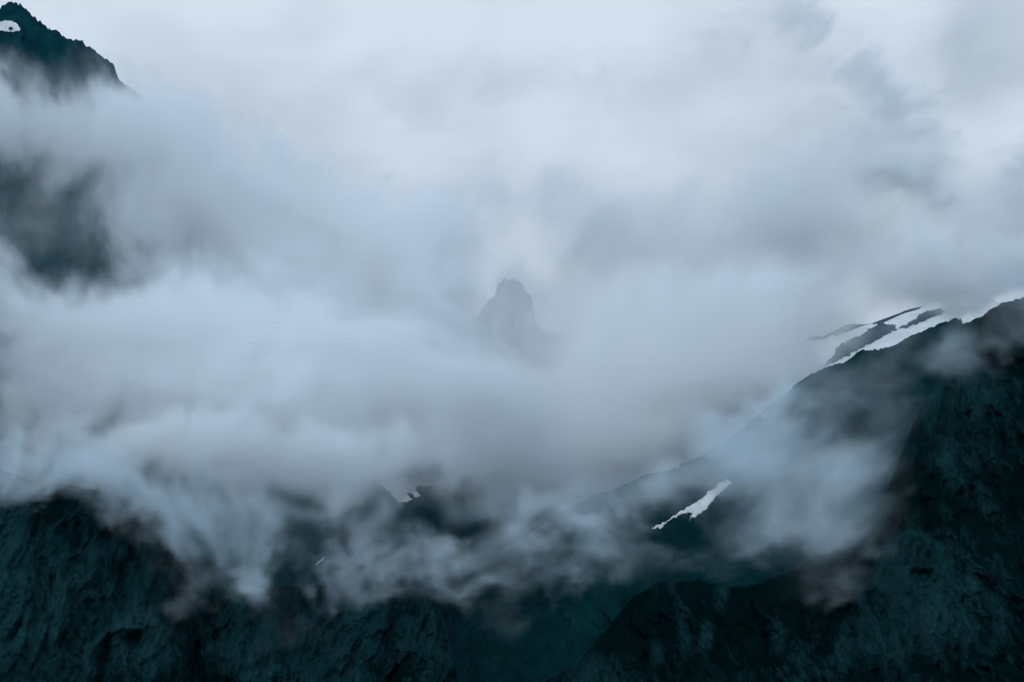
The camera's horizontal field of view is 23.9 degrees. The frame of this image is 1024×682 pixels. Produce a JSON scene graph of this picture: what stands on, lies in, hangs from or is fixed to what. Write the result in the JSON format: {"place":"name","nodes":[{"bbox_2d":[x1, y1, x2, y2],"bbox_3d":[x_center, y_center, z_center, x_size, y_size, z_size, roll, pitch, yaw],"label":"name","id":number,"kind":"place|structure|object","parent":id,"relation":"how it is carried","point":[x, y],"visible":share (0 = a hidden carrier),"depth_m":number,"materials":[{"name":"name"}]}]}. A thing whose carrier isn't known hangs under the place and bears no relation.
{"place":"outdoors","nodes":[
{"label":"outdoors","id":0,"kind":"place"},
{"bbox_2d":[0,468,458,681],"bbox_3d":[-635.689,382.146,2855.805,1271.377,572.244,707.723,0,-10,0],"label":"mountain","id":1,"kind":"structure","parent":0,"point":[97,585],"depth_m":2767.71,"materials":[{"name":"stone"}]},
{"bbox_2d":[0,438,534,681],"bbox_3d":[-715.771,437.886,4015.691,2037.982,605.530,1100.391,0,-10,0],"label":"mountain saddle","id":2,"kind":"object","parent":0,"point":[288,524],"visible":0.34,"depth_m":3984.93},
{"bbox_2d":[374,459,447,501],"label":"snow patch","id":3,"kind":"object","parent":2,"relation":"on","point":[400,480],"visible":1,"depth_m":4069.13,"materials":[{"name":"white snow"}]},
{"bbox_2d":[0,2,602,525],"bbox_3d":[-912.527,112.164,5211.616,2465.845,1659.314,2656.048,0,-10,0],"label":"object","id":4,"kind":"structure","parent":0,"point":[168,290],"depth_m":4830.49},
{"bbox_2d":[0,20,20,31],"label":"snow patch","id":5,"kind":"object","parent":4,"relation":"on","point":[5,25],"visible":1,"depth_m":5129.07,"materials":[{"name":"white snow"}]},
{"bbox_2d":[0,0,1023,409],"label":"sky","id":6,"kind":"structure","parent":0,"point":[693,193],"materials":[{"name":"grey"}]},
{"bbox_2d":[464,278,719,491],"bbox_3d":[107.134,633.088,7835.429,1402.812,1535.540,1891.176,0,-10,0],"label":"mountain spire","id":7,"kind":"structure","parent":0,"point":[590,414],"depth_m":7375.56,"materials":[{"name":"grey stone"}]},
{"bbox_2d":[469,316,982,681],"bbox_3d":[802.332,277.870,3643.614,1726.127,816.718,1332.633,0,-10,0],"label":"mountain green slope","id":8,"kind":"structure","parent":0,"point":[806,466],"depth_m":3399.37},
{"bbox_2d":[652,479,731,528],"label":"snow patch","id":9,"kind":"object","parent":8,"relation":"on","point":[699,506],"visible":1,"depth_m":3426.07,"materials":[{"name":"white snow"}]},
{"bbox_2d":[543,297,1023,681],"bbox_3d":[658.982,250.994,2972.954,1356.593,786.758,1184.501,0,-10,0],"label":"mountain","id":10,"kind":"structure","parent":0,"point":[918,576],"depth_m":2839.01,"materials":[{"name":"stone"}]},
{"bbox_2d":[665,293,996,469],"bbox_3d":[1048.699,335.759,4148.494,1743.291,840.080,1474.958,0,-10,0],"label":"mountain snow ridge","id":11,"kind":"structure","parent":0,"point":[697,445],"depth_m":4011.34,"materials":[{"name":"white snow"}]},
{"bbox_2d":[709,294,999,450],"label":"snow field","id":12,"kind":"structure","parent":11,"relation":"on","point":[765,389],"depth_m":4065.27,"materials":[{"name":"white snow"}]},
{"bbox_2d":[807,324,861,341],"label":"rock outcrop","id":13,"kind":"object","parent":12,"relation":"on","point":[846,328],"visible":1,"depth_m":4108.61,"materials":[{"name":"grey stone"}]},
{"bbox_2d":[787,322,895,387],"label":"rock outcrop","id":14,"kind":"object","parent":12,"relation":"on","point":[869,336],"visible":1,"depth_m":4081.49,"materials":[{"name":"grey stone"}]},
{"bbox_2d":[873,306,921,323],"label":"rock outcrop","id":15,"kind":"object","parent":12,"relation":"on","point":[889,318],"visible":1,"depth_m":4145.22,"materials":[{"name":"grey stone"}]},
{"bbox_2d":[895,308,944,330],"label":"rock outcrop","id":16,"kind":"object","parent":12,"relation":"on","point":[924,316],"visible":1,"depth_m":4134.53,"materials":[{"name":"grey stone"}]}
]}

